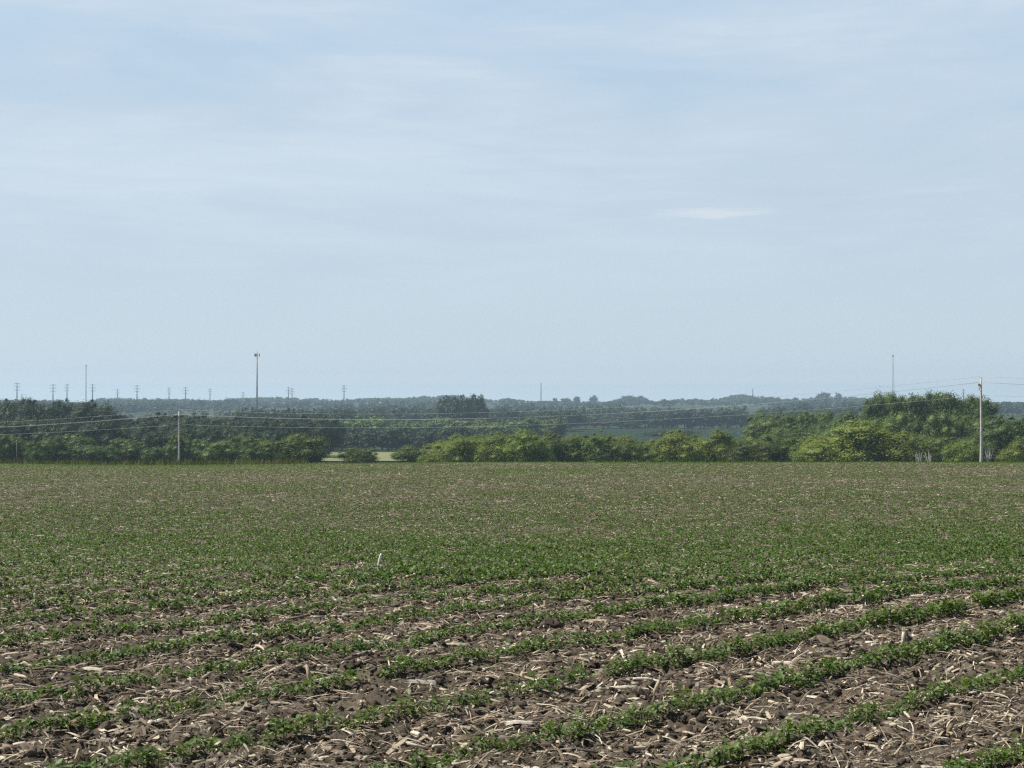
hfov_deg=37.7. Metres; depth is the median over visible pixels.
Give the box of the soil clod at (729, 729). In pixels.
[724,727,735,733]
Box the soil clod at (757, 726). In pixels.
[751,722,767,731]
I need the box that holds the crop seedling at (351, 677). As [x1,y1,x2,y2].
[332,670,355,690]
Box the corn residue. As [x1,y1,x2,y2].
[0,462,1023,767]
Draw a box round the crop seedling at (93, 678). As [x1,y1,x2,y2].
[81,672,99,690]
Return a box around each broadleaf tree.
[0,394,25,411]
[0,400,44,422]
[0,417,28,443]
[0,422,28,458]
[0,432,23,462]
[1,416,24,424]
[8,433,29,463]
[11,397,43,407]
[11,399,44,409]
[12,414,45,422]
[14,411,64,462]
[15,400,66,420]
[16,398,49,418]
[23,415,59,442]
[23,439,56,462]
[28,421,80,442]
[39,399,69,414]
[40,434,67,462]
[49,442,79,463]
[51,398,86,420]
[51,413,90,434]
[53,442,103,462]
[54,401,72,420]
[59,433,102,447]
[60,413,96,428]
[65,395,128,426]
[74,446,121,463]
[75,402,119,421]
[77,414,132,447]
[98,444,120,461]
[106,437,143,460]
[114,439,149,463]
[118,413,138,425]
[120,418,139,430]
[125,419,150,431]
[125,428,157,447]
[126,449,150,462]
[131,417,157,431]
[133,427,168,436]
[138,409,170,432]
[138,431,175,449]
[141,446,170,462]
[158,416,211,431]
[159,426,173,433]
[160,433,194,463]
[162,425,216,440]
[163,411,207,424]
[167,422,210,433]
[172,446,203,463]
[188,414,233,428]
[189,438,217,461]
[194,451,229,462]
[195,425,235,460]
[200,440,238,462]
[206,419,233,429]
[206,438,237,463]
[208,427,262,460]
[214,415,250,430]
[220,407,262,421]
[222,416,263,423]
[225,432,254,462]
[227,417,270,432]
[238,416,279,423]
[238,436,275,461]
[241,415,286,435]
[241,426,275,438]
[243,409,266,418]
[245,406,278,417]
[253,450,279,463]
[258,428,277,442]
[268,417,300,432]
[269,424,299,456]
[272,408,299,420]
[289,414,312,423]
[294,417,341,448]
[296,410,321,420]
[297,419,345,455]
[312,413,348,449]
[325,409,352,421]
[329,408,365,422]
[334,435,358,450]
[339,417,354,428]
[342,431,365,447]
[347,414,385,432]
[347,424,379,450]
[357,409,386,419]
[357,428,385,451]
[369,416,388,429]
[375,424,417,451]
[375,432,401,451]
[385,422,426,434]
[386,414,401,422]
[388,407,405,420]
[396,420,421,426]
[399,434,423,448]
[400,408,425,422]
[407,430,437,449]
[408,421,423,430]
[415,417,452,423]
[420,409,434,418]
[421,416,448,432]
[428,418,463,432]
[434,395,458,418]
[438,424,479,442]
[439,422,474,430]
[443,396,461,417]
[448,395,478,421]
[454,394,474,421]
[460,419,485,427]
[468,394,484,419]
[469,394,489,422]
[470,422,512,438]
[474,422,498,433]
[488,410,523,422]
[490,407,519,420]
[491,419,516,438]
[508,418,550,436]
[516,412,532,420]
[530,410,547,414]
[531,421,567,437]
[534,409,575,428]
[543,416,568,436]
[548,411,574,430]
[561,398,571,401]
[563,408,590,428]
[573,396,580,402]
[586,417,599,427]
[589,395,597,401]
[593,418,612,427]
[606,419,645,428]
[618,395,636,401]
[627,410,657,427]
[628,410,647,422]
[641,431,662,435]
[649,412,677,428]
[649,429,668,435]
[662,408,689,428]
[674,430,699,435]
[681,409,694,428]
[681,409,707,428]
[684,411,717,428]
[697,410,718,427]
[698,412,726,428]
[716,406,737,428]
[726,412,748,427]
[737,414,752,427]
[740,418,762,440]
[742,409,791,433]
[743,410,803,442]
[760,408,784,418]
[760,422,805,441]
[760,427,786,441]
[781,428,821,440]
[784,408,802,416]
[790,413,805,428]
[791,410,823,426]
[792,402,811,410]
[792,422,826,435]
[800,412,829,424]
[806,416,853,429]
[807,405,832,413]
[808,407,840,420]
[809,422,832,431]
[816,392,831,400]
[817,423,859,438]
[820,418,849,427]
[827,406,852,413]
[833,393,841,400]
[839,405,863,426]
[840,402,862,415]
[867,413,894,436]
[879,411,919,436]
[896,418,928,438]
[916,409,961,441]
[945,408,979,435]
[956,416,978,441]
[988,402,1012,415]
[1000,405,1022,415]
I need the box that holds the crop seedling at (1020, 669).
[1014,665,1023,680]
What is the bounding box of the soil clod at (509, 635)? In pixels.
[504,633,513,639]
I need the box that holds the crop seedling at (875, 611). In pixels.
[867,609,885,624]
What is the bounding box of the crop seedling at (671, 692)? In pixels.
[668,690,683,712]
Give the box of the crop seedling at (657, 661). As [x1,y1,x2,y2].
[653,654,667,668]
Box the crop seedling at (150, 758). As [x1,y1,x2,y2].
[140,753,159,767]
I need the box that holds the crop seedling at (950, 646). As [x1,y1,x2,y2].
[946,630,966,647]
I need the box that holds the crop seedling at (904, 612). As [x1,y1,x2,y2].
[894,603,913,621]
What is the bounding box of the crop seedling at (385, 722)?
[373,713,390,726]
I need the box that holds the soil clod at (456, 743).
[452,740,462,746]
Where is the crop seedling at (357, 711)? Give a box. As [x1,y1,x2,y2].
[354,705,376,719]
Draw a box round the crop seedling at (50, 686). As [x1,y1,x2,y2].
[38,682,56,700]
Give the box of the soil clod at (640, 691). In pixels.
[632,687,645,696]
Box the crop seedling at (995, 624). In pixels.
[987,618,1001,626]
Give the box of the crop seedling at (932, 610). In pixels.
[926,603,940,616]
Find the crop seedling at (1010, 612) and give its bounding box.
[1004,611,1023,632]
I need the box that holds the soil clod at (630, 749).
[624,746,637,755]
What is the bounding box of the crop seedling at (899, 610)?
[889,604,910,617]
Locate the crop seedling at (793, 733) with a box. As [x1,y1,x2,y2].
[770,724,795,743]
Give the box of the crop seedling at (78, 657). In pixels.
[67,649,86,663]
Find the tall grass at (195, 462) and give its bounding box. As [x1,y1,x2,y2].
[0,456,1001,464]
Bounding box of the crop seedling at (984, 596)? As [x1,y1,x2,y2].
[973,589,995,607]
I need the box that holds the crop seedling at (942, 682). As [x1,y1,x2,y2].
[932,673,949,691]
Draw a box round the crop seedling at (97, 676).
[91,672,103,690]
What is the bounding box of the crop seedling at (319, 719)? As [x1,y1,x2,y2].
[306,711,326,729]
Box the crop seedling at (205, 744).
[188,733,210,754]
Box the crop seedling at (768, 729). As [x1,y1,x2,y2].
[760,726,780,751]
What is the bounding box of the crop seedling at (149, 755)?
[133,746,158,767]
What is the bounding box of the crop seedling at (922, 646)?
[909,636,930,652]
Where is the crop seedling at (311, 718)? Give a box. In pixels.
[304,713,323,731]
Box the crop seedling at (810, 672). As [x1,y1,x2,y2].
[798,662,816,678]
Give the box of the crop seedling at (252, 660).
[243,654,259,666]
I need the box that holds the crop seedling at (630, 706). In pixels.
[624,703,637,727]
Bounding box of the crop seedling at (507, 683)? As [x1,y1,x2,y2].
[494,676,517,692]
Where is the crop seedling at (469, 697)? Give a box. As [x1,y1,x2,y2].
[462,687,478,705]
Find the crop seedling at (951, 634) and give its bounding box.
[945,629,964,643]
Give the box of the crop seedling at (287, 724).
[272,718,296,738]
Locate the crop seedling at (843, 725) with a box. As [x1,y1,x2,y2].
[830,716,852,730]
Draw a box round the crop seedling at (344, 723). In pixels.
[334,716,352,729]
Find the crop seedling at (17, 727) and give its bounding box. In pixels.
[9,718,27,736]
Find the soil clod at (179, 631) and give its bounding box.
[176,629,182,637]
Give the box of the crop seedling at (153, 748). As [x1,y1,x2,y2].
[140,743,167,767]
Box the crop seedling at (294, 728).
[290,720,305,737]
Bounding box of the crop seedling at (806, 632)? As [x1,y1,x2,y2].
[798,623,817,642]
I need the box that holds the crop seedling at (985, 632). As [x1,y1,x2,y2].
[975,621,997,637]
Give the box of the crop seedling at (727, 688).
[725,685,737,703]
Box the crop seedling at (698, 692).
[688,690,704,706]
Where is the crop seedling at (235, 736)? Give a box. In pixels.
[228,730,247,748]
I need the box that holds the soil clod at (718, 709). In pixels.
[712,706,723,716]
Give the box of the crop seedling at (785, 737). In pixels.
[775,726,795,744]
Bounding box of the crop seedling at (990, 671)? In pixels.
[982,669,1001,686]
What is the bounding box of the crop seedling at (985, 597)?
[973,591,991,608]
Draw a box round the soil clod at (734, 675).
[731,673,740,678]
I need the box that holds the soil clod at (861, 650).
[856,648,867,654]
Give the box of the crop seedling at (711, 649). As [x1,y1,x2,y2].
[705,646,724,660]
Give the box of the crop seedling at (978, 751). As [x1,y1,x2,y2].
[975,744,997,761]
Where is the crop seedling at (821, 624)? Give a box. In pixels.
[811,615,826,634]
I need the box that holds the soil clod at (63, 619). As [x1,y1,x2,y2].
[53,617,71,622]
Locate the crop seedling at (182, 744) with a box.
[174,741,188,760]
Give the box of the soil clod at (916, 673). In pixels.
[909,669,918,676]
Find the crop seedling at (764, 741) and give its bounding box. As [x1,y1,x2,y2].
[754,732,770,752]
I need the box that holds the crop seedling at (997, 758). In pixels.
[982,745,1005,764]
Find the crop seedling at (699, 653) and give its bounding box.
[691,652,706,660]
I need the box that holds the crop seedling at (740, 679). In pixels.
[731,677,752,697]
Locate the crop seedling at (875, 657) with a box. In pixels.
[868,652,881,666]
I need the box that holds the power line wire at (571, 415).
[178,382,976,419]
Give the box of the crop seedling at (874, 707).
[863,697,879,715]
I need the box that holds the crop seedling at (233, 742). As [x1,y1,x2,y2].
[229,731,246,745]
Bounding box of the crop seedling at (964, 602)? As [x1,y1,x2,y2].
[960,599,975,613]
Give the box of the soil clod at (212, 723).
[204,719,219,729]
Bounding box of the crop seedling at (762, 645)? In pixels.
[743,634,763,653]
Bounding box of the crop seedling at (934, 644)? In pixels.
[924,637,946,653]
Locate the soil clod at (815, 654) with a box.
[811,651,821,658]
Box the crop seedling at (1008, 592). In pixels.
[995,585,1019,601]
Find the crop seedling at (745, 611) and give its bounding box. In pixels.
[732,607,747,619]
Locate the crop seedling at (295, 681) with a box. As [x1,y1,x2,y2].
[293,679,313,694]
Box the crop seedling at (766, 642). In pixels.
[752,631,772,648]
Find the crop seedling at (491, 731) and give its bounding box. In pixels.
[481,729,499,750]
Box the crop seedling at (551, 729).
[541,720,557,741]
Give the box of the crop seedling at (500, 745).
[495,740,507,751]
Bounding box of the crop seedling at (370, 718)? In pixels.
[356,712,376,728]
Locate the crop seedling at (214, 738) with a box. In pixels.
[201,735,220,752]
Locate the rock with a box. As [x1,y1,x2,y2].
[20,742,43,755]
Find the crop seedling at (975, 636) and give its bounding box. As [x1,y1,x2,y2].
[966,632,979,641]
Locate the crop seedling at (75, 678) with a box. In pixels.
[70,675,86,696]
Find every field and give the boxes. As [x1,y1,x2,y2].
[0,463,1023,767]
[563,429,743,441]
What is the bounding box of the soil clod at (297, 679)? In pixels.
[289,678,300,682]
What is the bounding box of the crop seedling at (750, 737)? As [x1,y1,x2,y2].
[739,730,763,754]
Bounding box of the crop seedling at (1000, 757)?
[984,744,1007,767]
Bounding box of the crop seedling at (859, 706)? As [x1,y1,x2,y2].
[856,703,875,723]
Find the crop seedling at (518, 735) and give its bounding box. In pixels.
[517,731,536,746]
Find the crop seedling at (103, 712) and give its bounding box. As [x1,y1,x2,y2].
[92,704,108,723]
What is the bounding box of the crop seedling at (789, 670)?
[785,667,800,687]
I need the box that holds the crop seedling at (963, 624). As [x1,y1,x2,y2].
[960,621,971,643]
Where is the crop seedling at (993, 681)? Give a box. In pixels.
[982,672,996,686]
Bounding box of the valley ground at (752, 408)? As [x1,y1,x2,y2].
[114,402,1023,464]
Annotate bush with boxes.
[252,432,336,463]
[334,443,379,463]
[389,444,424,462]
[415,452,447,462]
[418,441,446,454]
[425,436,491,461]
[431,433,483,461]
[464,434,492,458]
[472,431,521,461]
[496,422,555,461]
[539,427,591,461]
[568,435,610,461]
[579,430,623,461]
[613,433,637,446]
[614,439,659,461]
[615,432,658,445]
[628,441,654,461]
[649,427,712,461]
[684,425,745,461]
[715,440,788,461]
[718,438,775,461]
[734,437,754,441]
[762,430,807,461]
[787,437,836,461]
[788,415,920,461]
[877,432,931,460]
[896,431,952,461]
[928,434,966,461]
[939,439,985,461]
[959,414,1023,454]
[960,437,1003,461]
[995,438,1023,461]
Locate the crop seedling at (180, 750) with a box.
[166,747,187,760]
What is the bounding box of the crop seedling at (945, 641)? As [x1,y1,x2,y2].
[935,630,956,645]
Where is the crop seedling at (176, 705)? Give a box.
[169,700,182,716]
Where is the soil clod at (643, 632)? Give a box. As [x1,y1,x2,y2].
[633,629,650,636]
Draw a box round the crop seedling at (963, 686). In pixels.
[950,683,968,698]
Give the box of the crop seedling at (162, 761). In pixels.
[149,745,168,767]
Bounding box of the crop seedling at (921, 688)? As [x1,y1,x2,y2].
[905,687,927,706]
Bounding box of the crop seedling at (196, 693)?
[184,692,205,713]
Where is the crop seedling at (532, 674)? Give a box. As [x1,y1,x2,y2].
[526,670,541,692]
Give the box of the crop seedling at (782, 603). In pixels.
[767,601,787,617]
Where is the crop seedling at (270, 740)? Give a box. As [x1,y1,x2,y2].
[261,729,280,745]
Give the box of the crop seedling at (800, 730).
[788,719,810,738]
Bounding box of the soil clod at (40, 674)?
[34,672,44,677]
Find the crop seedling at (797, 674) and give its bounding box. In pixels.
[790,667,815,686]
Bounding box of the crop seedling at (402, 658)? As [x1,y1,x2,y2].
[395,652,413,666]
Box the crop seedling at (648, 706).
[632,704,652,720]
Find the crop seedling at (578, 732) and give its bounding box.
[570,724,584,740]
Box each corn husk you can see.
[10,626,28,629]
[14,661,30,666]
[67,663,81,669]
[102,729,124,732]
[145,718,163,725]
[282,763,297,767]
[358,732,378,738]
[498,735,522,739]
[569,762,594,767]
[799,741,803,749]
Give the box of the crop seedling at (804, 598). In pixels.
[798,596,810,612]
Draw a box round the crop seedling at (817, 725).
[810,717,825,736]
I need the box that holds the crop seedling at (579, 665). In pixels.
[576,663,586,677]
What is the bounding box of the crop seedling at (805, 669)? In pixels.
[795,658,816,677]
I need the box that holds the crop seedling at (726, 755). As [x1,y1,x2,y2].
[719,747,732,759]
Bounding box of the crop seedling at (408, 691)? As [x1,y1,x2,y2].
[401,689,415,714]
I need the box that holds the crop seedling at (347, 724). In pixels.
[337,720,355,731]
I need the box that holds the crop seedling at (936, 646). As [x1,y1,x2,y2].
[919,637,937,655]
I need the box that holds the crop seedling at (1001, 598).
[991,589,1005,606]
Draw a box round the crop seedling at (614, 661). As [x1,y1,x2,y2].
[604,660,619,676]
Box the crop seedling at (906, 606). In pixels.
[896,604,917,625]
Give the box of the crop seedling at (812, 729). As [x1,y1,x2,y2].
[797,717,822,736]
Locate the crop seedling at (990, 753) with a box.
[974,750,1001,765]
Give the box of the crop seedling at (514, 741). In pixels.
[503,737,520,752]
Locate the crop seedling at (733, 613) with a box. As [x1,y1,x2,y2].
[721,608,737,622]
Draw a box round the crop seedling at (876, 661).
[868,648,885,668]
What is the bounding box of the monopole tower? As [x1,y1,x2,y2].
[254,352,259,408]
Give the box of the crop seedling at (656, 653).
[652,652,669,663]
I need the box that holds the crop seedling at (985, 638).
[974,634,989,648]
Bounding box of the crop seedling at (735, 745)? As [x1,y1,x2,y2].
[731,738,752,756]
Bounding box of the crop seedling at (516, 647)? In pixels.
[507,642,524,655]
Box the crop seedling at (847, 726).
[841,721,853,732]
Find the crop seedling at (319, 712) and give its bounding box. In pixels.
[316,711,332,727]
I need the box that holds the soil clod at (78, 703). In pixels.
[70,699,86,707]
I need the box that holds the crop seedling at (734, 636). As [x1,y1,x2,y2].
[723,635,742,656]
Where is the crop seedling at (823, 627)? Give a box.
[813,620,827,633]
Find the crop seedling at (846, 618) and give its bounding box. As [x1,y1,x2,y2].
[837,616,858,635]
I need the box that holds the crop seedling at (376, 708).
[367,707,381,725]
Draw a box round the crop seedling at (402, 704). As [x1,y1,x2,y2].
[393,699,413,713]
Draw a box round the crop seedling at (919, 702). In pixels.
[906,695,921,707]
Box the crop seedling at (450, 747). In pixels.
[447,745,465,764]
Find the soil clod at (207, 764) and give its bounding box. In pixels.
[203,761,215,767]
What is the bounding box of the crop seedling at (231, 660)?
[222,657,239,671]
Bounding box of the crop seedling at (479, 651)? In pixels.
[472,647,487,661]
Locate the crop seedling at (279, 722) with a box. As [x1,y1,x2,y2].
[268,718,290,739]
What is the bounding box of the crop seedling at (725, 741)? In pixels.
[722,737,737,758]
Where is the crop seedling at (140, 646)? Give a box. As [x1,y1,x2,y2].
[126,644,144,655]
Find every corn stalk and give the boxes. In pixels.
[14,674,27,678]
[82,667,103,670]
[113,750,145,754]
[406,679,435,684]
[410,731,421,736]
[504,720,533,723]
[582,619,607,621]
[605,685,636,688]
[632,677,653,680]
[633,745,647,749]
[747,717,769,720]
[968,724,1000,728]
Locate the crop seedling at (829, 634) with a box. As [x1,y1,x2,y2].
[819,623,838,636]
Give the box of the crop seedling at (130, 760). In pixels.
[116,750,133,767]
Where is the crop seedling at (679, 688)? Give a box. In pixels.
[676,685,693,707]
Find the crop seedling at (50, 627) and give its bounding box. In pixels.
[45,625,59,644]
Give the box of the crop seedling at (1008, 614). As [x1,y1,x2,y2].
[997,611,1015,632]
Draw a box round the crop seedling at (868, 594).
[858,585,872,598]
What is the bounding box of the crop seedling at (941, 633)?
[931,628,950,639]
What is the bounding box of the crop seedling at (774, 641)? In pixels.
[765,634,781,649]
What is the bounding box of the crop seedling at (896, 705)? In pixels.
[885,700,907,716]
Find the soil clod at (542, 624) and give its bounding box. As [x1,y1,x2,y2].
[538,622,547,629]
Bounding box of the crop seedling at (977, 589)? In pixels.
[975,587,995,607]
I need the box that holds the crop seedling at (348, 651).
[337,646,352,655]
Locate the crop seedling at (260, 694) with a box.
[244,687,268,701]
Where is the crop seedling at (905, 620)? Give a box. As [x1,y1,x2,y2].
[896,614,912,625]
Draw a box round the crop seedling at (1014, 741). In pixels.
[1007,731,1023,755]
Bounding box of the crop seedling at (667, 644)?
[664,641,679,658]
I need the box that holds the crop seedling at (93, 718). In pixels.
[89,709,98,724]
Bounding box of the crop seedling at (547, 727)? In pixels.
[541,720,558,737]
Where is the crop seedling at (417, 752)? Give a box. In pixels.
[405,748,425,767]
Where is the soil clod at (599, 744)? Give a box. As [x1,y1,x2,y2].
[591,742,603,749]
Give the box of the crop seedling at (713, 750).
[710,743,733,763]
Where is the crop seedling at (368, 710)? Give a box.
[358,705,381,723]
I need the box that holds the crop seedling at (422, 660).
[415,654,435,671]
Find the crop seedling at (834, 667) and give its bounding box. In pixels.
[819,654,838,672]
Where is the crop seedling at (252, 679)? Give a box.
[243,676,260,697]
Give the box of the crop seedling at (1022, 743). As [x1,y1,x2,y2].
[1010,739,1023,752]
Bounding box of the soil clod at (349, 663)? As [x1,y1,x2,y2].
[343,660,353,668]
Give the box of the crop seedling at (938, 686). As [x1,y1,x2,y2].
[925,682,943,698]
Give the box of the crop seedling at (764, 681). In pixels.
[756,674,775,691]
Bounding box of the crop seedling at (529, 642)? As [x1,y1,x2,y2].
[513,640,530,650]
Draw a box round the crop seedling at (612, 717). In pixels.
[601,712,619,726]
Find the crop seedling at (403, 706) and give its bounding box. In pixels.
[397,699,415,714]
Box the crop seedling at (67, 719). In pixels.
[59,712,78,727]
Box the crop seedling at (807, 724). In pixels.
[793,720,810,739]
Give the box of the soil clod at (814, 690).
[803,688,821,694]
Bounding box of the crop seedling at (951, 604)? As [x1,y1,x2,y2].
[943,595,954,614]
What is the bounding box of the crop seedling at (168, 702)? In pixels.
[155,697,173,715]
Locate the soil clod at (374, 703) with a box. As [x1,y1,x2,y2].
[371,700,380,707]
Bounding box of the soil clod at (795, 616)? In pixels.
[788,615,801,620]
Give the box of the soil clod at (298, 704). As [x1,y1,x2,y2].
[293,702,306,710]
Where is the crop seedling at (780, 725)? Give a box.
[779,723,795,734]
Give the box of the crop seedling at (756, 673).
[753,672,773,689]
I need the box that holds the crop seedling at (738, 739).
[736,737,751,756]
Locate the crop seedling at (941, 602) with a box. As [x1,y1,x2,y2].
[927,600,945,613]
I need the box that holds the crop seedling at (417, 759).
[411,752,428,767]
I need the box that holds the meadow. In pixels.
[306,452,405,460]
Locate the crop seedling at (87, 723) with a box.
[81,712,96,729]
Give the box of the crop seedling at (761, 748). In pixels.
[744,737,765,758]
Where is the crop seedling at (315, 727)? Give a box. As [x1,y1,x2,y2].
[306,713,321,734]
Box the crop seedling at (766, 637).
[757,632,776,649]
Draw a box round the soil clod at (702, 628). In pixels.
[696,626,708,631]
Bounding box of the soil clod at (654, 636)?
[649,634,664,640]
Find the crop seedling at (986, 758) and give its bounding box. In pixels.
[975,746,1002,763]
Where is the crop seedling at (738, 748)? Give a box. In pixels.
[733,741,753,760]
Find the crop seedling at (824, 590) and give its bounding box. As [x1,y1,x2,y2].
[814,589,829,606]
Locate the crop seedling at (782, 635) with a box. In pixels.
[770,629,787,646]
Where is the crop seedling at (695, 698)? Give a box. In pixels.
[682,690,704,707]
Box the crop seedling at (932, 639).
[924,637,942,647]
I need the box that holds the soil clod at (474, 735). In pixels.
[470,731,482,741]
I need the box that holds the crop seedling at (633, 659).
[627,652,644,669]
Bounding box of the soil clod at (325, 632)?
[321,630,330,636]
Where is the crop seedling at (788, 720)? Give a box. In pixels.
[777,715,795,735]
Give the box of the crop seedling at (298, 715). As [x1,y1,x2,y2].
[294,712,312,732]
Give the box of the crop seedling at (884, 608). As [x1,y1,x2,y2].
[879,606,898,623]
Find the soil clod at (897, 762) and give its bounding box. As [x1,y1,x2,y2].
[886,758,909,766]
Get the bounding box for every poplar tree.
[860,395,888,425]
[864,390,904,419]
[880,390,907,416]
[897,387,934,423]
[919,388,939,419]
[927,390,966,419]
[956,396,970,415]
[963,394,987,421]
[974,396,1000,423]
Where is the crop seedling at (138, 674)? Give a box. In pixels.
[131,672,144,684]
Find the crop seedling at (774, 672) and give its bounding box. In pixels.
[772,665,785,685]
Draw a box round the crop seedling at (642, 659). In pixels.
[632,652,650,667]
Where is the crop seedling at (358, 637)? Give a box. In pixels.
[347,635,362,649]
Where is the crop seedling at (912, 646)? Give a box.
[902,643,919,663]
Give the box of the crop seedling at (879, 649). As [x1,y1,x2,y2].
[872,645,893,663]
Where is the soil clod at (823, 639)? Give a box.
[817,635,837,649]
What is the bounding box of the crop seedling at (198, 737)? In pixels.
[188,730,206,750]
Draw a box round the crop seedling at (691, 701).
[679,694,700,710]
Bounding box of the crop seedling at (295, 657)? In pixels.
[289,642,306,658]
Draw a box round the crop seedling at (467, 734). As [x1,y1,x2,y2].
[465,732,487,751]
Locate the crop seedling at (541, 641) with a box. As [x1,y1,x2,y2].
[532,633,547,650]
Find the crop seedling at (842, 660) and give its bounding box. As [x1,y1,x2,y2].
[836,659,851,671]
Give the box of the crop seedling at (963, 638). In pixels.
[958,629,972,648]
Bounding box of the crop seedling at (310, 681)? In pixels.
[303,674,317,690]
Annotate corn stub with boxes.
[176,636,182,654]
[305,660,310,680]
[651,676,660,693]
[900,628,907,644]
[946,718,954,734]
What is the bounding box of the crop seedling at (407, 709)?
[391,695,412,716]
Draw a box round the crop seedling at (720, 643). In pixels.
[717,640,739,655]
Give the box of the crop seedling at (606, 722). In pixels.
[597,711,614,732]
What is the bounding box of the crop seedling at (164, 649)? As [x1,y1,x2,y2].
[155,639,174,653]
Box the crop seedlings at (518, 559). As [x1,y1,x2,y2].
[0,461,1023,767]
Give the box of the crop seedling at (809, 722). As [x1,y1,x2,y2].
[798,713,821,728]
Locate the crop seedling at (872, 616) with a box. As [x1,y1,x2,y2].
[861,611,881,625]
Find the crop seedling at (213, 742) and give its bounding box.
[205,739,225,752]
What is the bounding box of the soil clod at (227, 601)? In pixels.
[218,597,232,605]
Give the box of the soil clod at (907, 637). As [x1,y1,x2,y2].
[899,631,911,640]
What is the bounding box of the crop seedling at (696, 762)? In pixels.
[691,751,715,767]
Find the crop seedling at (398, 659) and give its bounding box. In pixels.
[387,651,408,670]
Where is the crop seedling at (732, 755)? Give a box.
[713,745,737,763]
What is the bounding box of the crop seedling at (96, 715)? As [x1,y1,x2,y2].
[85,708,103,728]
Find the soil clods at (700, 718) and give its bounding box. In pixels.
[0,470,1023,767]
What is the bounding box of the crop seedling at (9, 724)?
[3,719,25,737]
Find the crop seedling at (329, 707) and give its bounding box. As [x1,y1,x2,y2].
[323,706,343,724]
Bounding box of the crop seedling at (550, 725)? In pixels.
[541,723,553,738]
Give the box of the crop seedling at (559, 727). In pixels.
[547,715,573,741]
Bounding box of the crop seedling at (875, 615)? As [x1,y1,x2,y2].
[868,606,885,626]
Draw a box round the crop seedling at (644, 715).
[638,706,658,725]
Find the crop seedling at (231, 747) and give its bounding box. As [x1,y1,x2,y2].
[211,740,232,751]
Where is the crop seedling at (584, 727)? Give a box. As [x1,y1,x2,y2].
[573,717,595,735]
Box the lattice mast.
[892,355,893,390]
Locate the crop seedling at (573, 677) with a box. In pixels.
[564,666,582,682]
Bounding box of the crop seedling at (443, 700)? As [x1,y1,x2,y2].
[435,695,451,711]
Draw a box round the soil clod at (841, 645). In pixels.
[836,641,848,649]
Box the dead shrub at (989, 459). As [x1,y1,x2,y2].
[984,449,992,461]
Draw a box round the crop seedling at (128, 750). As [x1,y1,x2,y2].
[115,747,138,763]
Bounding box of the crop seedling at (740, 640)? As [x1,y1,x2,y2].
[730,634,750,648]
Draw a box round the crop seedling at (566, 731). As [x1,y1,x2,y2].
[562,724,577,739]
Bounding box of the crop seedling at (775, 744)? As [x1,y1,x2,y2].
[763,733,787,756]
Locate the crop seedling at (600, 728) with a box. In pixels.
[588,715,604,731]
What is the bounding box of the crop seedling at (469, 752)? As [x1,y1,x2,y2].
[458,739,482,761]
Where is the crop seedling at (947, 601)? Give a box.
[942,599,955,615]
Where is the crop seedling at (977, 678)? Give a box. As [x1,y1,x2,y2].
[970,673,988,688]
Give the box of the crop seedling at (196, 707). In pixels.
[186,696,199,713]
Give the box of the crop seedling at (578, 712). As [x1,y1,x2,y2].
[571,710,586,727]
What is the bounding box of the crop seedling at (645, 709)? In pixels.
[627,700,648,719]
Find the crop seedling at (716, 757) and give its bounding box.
[705,743,728,761]
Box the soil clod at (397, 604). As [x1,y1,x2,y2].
[393,600,403,607]
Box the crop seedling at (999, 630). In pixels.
[995,622,1010,637]
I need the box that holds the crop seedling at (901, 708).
[889,706,902,713]
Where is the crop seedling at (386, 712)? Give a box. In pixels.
[376,708,393,725]
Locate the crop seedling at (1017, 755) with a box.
[1010,747,1023,764]
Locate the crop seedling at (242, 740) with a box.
[233,727,257,747]
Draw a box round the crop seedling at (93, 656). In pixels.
[82,647,98,661]
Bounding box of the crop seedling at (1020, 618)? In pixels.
[1010,611,1023,631]
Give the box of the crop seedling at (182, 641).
[168,638,187,651]
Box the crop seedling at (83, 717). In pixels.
[69,705,94,727]
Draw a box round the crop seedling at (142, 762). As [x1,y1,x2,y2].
[121,749,145,767]
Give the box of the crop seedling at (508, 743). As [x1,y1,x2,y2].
[500,737,516,750]
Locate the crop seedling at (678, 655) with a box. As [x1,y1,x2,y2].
[669,644,689,662]
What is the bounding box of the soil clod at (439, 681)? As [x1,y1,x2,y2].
[435,678,443,685]
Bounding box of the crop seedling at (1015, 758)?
[1005,749,1022,766]
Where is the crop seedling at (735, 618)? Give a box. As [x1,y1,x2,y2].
[727,604,748,620]
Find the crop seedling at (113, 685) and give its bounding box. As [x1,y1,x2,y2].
[104,678,123,690]
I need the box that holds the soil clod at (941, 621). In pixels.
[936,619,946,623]
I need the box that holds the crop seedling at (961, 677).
[949,675,969,691]
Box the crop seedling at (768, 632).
[764,630,781,649]
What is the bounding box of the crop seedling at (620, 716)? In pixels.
[613,710,632,727]
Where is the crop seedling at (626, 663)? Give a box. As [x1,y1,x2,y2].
[611,656,632,671]
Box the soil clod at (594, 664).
[591,661,598,667]
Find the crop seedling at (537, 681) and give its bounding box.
[526,675,547,688]
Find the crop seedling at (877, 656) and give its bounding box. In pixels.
[870,647,891,665]
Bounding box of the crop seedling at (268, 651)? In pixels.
[256,647,272,664]
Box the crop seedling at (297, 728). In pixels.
[293,717,308,734]
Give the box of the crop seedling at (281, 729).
[265,720,285,742]
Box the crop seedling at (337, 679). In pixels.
[328,672,348,689]
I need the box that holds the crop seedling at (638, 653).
[632,651,643,666]
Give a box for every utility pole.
[173,409,182,458]
[978,376,983,461]
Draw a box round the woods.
[0,393,1023,418]
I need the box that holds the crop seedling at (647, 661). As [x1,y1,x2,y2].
[638,655,652,666]
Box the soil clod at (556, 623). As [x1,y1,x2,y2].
[544,617,563,628]
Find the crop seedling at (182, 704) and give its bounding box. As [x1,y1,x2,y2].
[173,697,189,714]
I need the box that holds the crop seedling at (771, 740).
[760,738,774,757]
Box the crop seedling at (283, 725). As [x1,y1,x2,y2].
[277,717,292,736]

